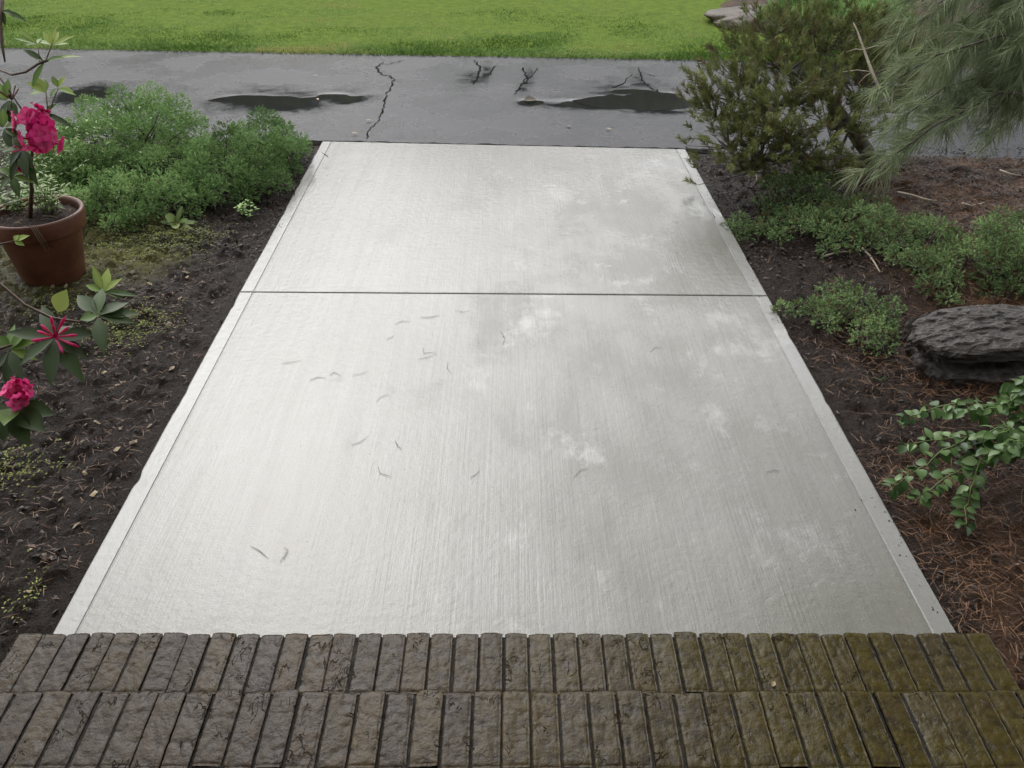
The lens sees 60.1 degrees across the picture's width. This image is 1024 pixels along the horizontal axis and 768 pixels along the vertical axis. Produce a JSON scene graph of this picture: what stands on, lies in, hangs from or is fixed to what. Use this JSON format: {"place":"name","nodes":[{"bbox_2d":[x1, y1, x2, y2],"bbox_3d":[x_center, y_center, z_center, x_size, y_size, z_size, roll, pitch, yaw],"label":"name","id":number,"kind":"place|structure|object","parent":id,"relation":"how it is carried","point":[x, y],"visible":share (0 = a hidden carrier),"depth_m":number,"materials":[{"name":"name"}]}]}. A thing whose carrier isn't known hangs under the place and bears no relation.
{"place":"outdoors","nodes":[
{"label":"outdoors","id":0,"kind":"place"},
{"bbox_2d":[0,136,319,664],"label":"garden soil","id":1,"kind":"structure","parent":0,"point":[39,618],"depth_m":3.86,"materials":[{"name":"brown soil"}]},
{"bbox_2d":[0,195,86,286],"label":"flower pot","id":2,"kind":"object","parent":1,"relation":"on","point":[50,252],"visible":0.85,"depth_m":4.53,"materials":[{"name":"ceramic"}]},
{"bbox_2d":[0,181,28,213],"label":"weed","id":3,"kind":"object","parent":2,"relation":"on","point":[15,202],"visible":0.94,"depth_m":4.58,"materials":[{"name":"green plant"}]},
{"bbox_2d":[0,0,81,217],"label":"potted rhododendron","id":4,"kind":"object","parent":2,"relation":"in","point":[41,130],"visible":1,"depth_m":4.22,"materials":[{"name":"green plant"}]},
{"bbox_2d":[20,171,70,213],"bbox_3d":[-2.399,-0.967,4.538,0.360,0.215,0.200,19,37,27],"label":"weed","id":5,"kind":"object","parent":2,"relation":"on","point":[50,200],"visible":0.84,"depth_m":4.53,"materials":[{"name":"green plant"}]},
{"bbox_2d":[0,235,139,446],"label":"rhododendron","id":6,"kind":"object","parent":1,"relation":"on","point":[22,413],"visible":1,"depth_m":2.54,"materials":[{"name":"green plant"}]},
{"bbox_2d":[0,98,151,200],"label":"leafy shrub","id":7,"kind":"object","parent":1,"relation":"on","point":[50,158],"visible":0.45,"depth_m":5.55,"materials":[{"name":"green plant"}]},
{"bbox_2d":[20,248,214,591],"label":"leaf scraps","id":8,"kind":"object","parent":1,"relation":"on","point":[42,532],"visible":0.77,"depth_m":3.73,"materials":[{"name":"brown plant"}]},
{"bbox_2d":[0,244,235,625],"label":"dry litter","id":9,"kind":"object","parent":1,"relation":"on","point":[90,418],"visible":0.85,"depth_m":3.61,"materials":[{"name":"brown wood"}]},
{"bbox_2d":[0,201,237,622],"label":"ground cover","id":10,"kind":"object","parent":1,"relation":"on","point":[144,309],"visible":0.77,"depth_m":4.46,"materials":[{"name":"green plant"}]},
{"bbox_2d":[22,144,227,234],"bbox_3d":[-2.481,-1.211,5.474,1.351,0.410,1.022,14,35,20],"label":"juniper shrub","id":11,"kind":"object","parent":1,"relation":"on","point":[121,184],"visible":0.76,"depth_m":5.38,"materials":[{"name":"green plant"}]},
{"bbox_2d":[28,80,222,193],"bbox_3d":[-2.624,-1.706,6.032,1.160,0.655,1.384,20,38,28],"label":"juniper shrub","id":12,"kind":"object","parent":1,"relation":"on","point":[148,146],"visible":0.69,"depth_m":5.95,"materials":[{"name":"green plant"}]},
{"bbox_2d":[160,206,196,228],"bbox_3d":[-1.998,-0.988,5.294,0.187,0.104,0.149,12,34,18],"label":"weed","id":13,"kind":"object","parent":1,"relation":"on","point":[170,217],"visible":0.99,"depth_m":5.30,"materials":[{"name":"green plant"}]},
{"bbox_2d":[234,199,258,218],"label":"seedling","id":14,"kind":"object","parent":1,"relation":"on","point":[243,209],"visible":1,"depth_m":5.46,"materials":[{"name":"green plant"}]},
{"bbox_2d":[168,105,327,205],"bbox_3d":[-1.797,-1.573,5.966,0.986,0.532,1.411,0,33,0],"label":"juniper shrub","id":15,"kind":"object","parent":1,"relation":"on","point":[250,152],"visible":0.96,"depth_m":5.80,"materials":[{"name":"green plant"}]},
{"bbox_2d":[0,0,996,63],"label":"lawn","id":16,"kind":"structure","parent":0,"point":[444,7],"depth_m":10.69,"materials":[{"name":"plant"}]},
{"bbox_2d":[704,4,810,31],"bbox_3d":[3.152,-4.331,10.522,1.713,0.267,1.080,0,33,0],"label":"rock","id":17,"kind":"object","parent":16,"relation":"on","point":[727,15],"visible":0.27,"depth_m":10.30,"materials":[{"name":"grey stone"}]},
{"bbox_2d":[754,0,917,46],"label":"spruce shrub","id":18,"kind":"object","parent":16,"relation":"on","point":[862,4],"visible":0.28,"depth_m":9.01,"materials":[{"name":"green plant"}]},
{"bbox_2d":[719,0,1014,48],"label":"planting bed","id":19,"kind":"object","parent":16,"relation":"on","point":[731,3],"visible":0.09,"depth_m":10.32,"materials":[{"name":"soil"}]},
{"bbox_2d":[766,0,983,44],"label":"mulch","id":20,"kind":"object","parent":19,"relation":"on","point":[921,13],"visible":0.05,"depth_m":10.33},
{"bbox_2d":[240,141,766,295],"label":"concrete path","id":21,"kind":"structure","parent":0,"point":[399,218],"depth_m":5.32,"materials":[{"name":"grey concrete"}]},
{"bbox_2d":[265,153,950,621],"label":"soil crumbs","id":22,"kind":"object","parent":21,"relation":"on","point":[861,499],"visible":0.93,"depth_m":3.22,"materials":[{"name":"brown soil"}]},
{"bbox_2d":[53,292,955,636],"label":"concrete path","id":23,"kind":"structure","parent":0,"point":[677,504],"depth_m":3.25,"materials":[{"name":"grey concrete"}]},
{"bbox_2d":[0,632,1023,767],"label":"brick steps","id":24,"kind":"structure","parent":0,"point":[484,700],"depth_m":2.06,"materials":[{"name":"brick"}]},
{"bbox_2d":[0,48,1023,158],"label":"driveway","id":25,"kind":"structure","parent":0,"point":[436,99],"depth_m":8.04,"materials":[{"name":"grey asphalt"}]},
{"bbox_2d":[64,90,112,98],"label":"puddle","id":26,"kind":"object","parent":25,"relation":"on","point":[77,93],"visible":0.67,"depth_m":7.99,"materials":[{"name":"black liquid"}]},
{"bbox_2d":[208,94,361,106],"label":"puddle","id":27,"kind":"object","parent":25,"relation":"on","point":[264,100],"visible":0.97,"depth_m":7.85,"materials":[{"name":"black liquid"}]},
{"bbox_2d":[330,94,362,98],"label":"puddle","id":28,"kind":"object","parent":25,"relation":"on","point":[360,97],"visible":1,"depth_m":7.95,"materials":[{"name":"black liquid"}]},
{"bbox_2d":[366,63,394,137],"bbox_3d":[-1.161,-2.605,7.963,0.205,0.002,2.574,-3,33,-5],"label":"asphalt crack","id":29,"kind":"object","parent":25,"relation":"on","point":[384,98],"visible":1,"depth_m":7.86,"materials":[{"name":"black asphalt"}]},
{"bbox_2d":[473,60,480,83],"bbox_3d":[-0.341,-3.067,8.683,0.082,0.001,1.003,-1,33,-1],"label":"asphalt crack","id":30,"kind":"object","parent":25,"relation":"on","point":[478,73],"visible":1,"depth_m":8.70,"materials":[{"name":"black asphalt"}]},
{"bbox_2d":[306,140,712,153],"bbox_3d":[-0.045,-1.796,6.691,3.110,0.012,0.100,2,33,3],"label":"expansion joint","id":31,"kind":"object","parent":25,"relation":"on","point":[314,142],"visible":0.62,"depth_m":6.70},
{"bbox_2d":[514,67,527,93],"bbox_3d":[0.101,-2.880,8.390,0.086,0.001,1.027,3,33,4],"label":"asphalt crack","id":32,"kind":"object","parent":25,"relation":"on","point":[519,88],"visible":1,"depth_m":8.32,"materials":[{"name":"black asphalt"}]},
{"bbox_2d":[520,100,543,104],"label":"puddle","id":33,"kind":"object","parent":25,"relation":"on","point":[535,102],"visible":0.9,"depth_m":7.76,"materials":[{"name":"black liquid"}]},
{"bbox_2d":[524,96,535,100],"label":"fallen leaf","id":34,"kind":"object","parent":33,"relation":"on","point":[528,98],"visible":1,"depth_m":7.77,"materials":[{"name":"brown plant"}]},
{"bbox_2d":[557,101,598,107],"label":"puddle","id":35,"kind":"object","parent":25,"relation":"on","point":[569,103],"visible":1,"depth_m":7.72,"materials":[{"name":"black liquid"}]},
{"bbox_2d":[573,89,692,110],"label":"puddle","id":36,"kind":"object","parent":25,"relation":"on","point":[647,100],"visible":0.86,"depth_m":7.79,"materials":[{"name":"black liquid"}]},
{"bbox_2d":[685,145,1023,689],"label":"garden soil","id":37,"kind":"structure","parent":0,"point":[850,423],"depth_m":3.93,"materials":[{"name":"brown soil"}]},
{"bbox_2d":[712,161,850,249],"bbox_3d":[1.720,-1.122,5.414,0.738,0.382,1.275,23,39,32],"label":"juniper shrub","id":38,"kind":"object","parent":37,"relation":"on","point":[803,218],"visible":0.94,"depth_m":5.39,"materials":[{"name":"green plant"}]},
{"bbox_2d":[672,0,943,206],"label":"mugo pine","id":39,"kind":"object","parent":37,"relation":"on","point":[775,128],"visible":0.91,"depth_m":5.75,"materials":[{"name":"green plant"}]},
{"bbox_2d":[823,251,851,257],"bbox_3d":[1.822,-0.728,4.956,0.176,0.038,0.022,-3,33,-5],"label":"stick","id":40,"kind":"object","parent":37,"relation":"on","point":[837,253],"visible":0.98,"depth_m":4.95,"materials":[{"name":"brown wood"}]},
{"bbox_2d":[769,276,909,357],"bbox_3d":[1.620,-0.342,4.301,0.686,0.257,0.538,27,41,35],"label":"juniper shrub","id":41,"kind":"object","parent":37,"relation":"on","point":[884,314],"visible":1,"depth_m":4.27,"materials":[{"name":"green plant"}]},
{"bbox_2d":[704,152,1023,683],"bbox_3d":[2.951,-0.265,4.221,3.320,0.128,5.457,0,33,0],"label":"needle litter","id":42,"kind":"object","parent":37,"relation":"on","point":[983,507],"visible":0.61,"depth_m":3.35,"materials":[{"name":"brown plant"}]},
{"bbox_2d":[861,247,880,272],"bbox_3d":[1.982,-0.679,4.862,0.034,0.029,0.295,0,33,0],"label":"stick","id":43,"kind":"object","parent":37,"relation":"on","point":[871,258],"visible":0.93,"depth_m":4.88,"materials":[{"name":"brown wood"}]},
{"bbox_2d":[814,189,971,282],"bbox_3d":[2.125,-0.870,5.024,0.868,0.311,1.144,0,33,0],"label":"juniper shrub","id":44,"kind":"object","parent":37,"relation":"on","point":[913,239],"visible":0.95,"depth_m":4.95,"materials":[{"name":"green plant"}]},
{"bbox_2d":[897,191,935,201],"bbox_3d":[2.567,-1.189,5.615,0.029,0.025,0.252,-28,42,-36],"label":"stick","id":45,"kind":"object","parent":37,"relation":"on","point":[913,195],"visible":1,"depth_m":5.61,"materials":[{"name":"brown wood"}]},
{"bbox_2d":[831,0,1023,203],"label":"white pine","id":46,"kind":"object","parent":37,"relation":"on","point":[986,33],"visible":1,"depth_m":2.89,"materials":[{"name":"grey plant"}]},
{"bbox_2d":[882,376,1023,535],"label":"trailing vine","id":47,"kind":"object","parent":37,"relation":"on","point":[1008,450],"visible":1,"depth_m":3.18,"materials":[{"name":"green plant"}]},
{"bbox_2d":[905,304,1023,385],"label":"rock","id":48,"kind":"object","parent":37,"relation":"on","point":[980,344],"visible":0.99,"depth_m":3.84,"materials":[{"name":"stone"}]},
{"bbox_2d":[913,203,1023,305],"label":"juniper shrub","id":49,"kind":"object","parent":37,"relation":"on","point":[1009,237],"visible":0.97,"depth_m":4.55,"materials":[{"name":"green plant"}]},
{"bbox_2d":[999,169,1021,176],"bbox_3d":[3.366,-1.423,5.978,0.026,0.018,0.149,-25,40,-34],"label":"stick","id":50,"kind":"object","parent":37,"relation":"on","point":[1010,173],"visible":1,"depth_m":5.97,"materials":[{"name":"brown wood"}]}
]}

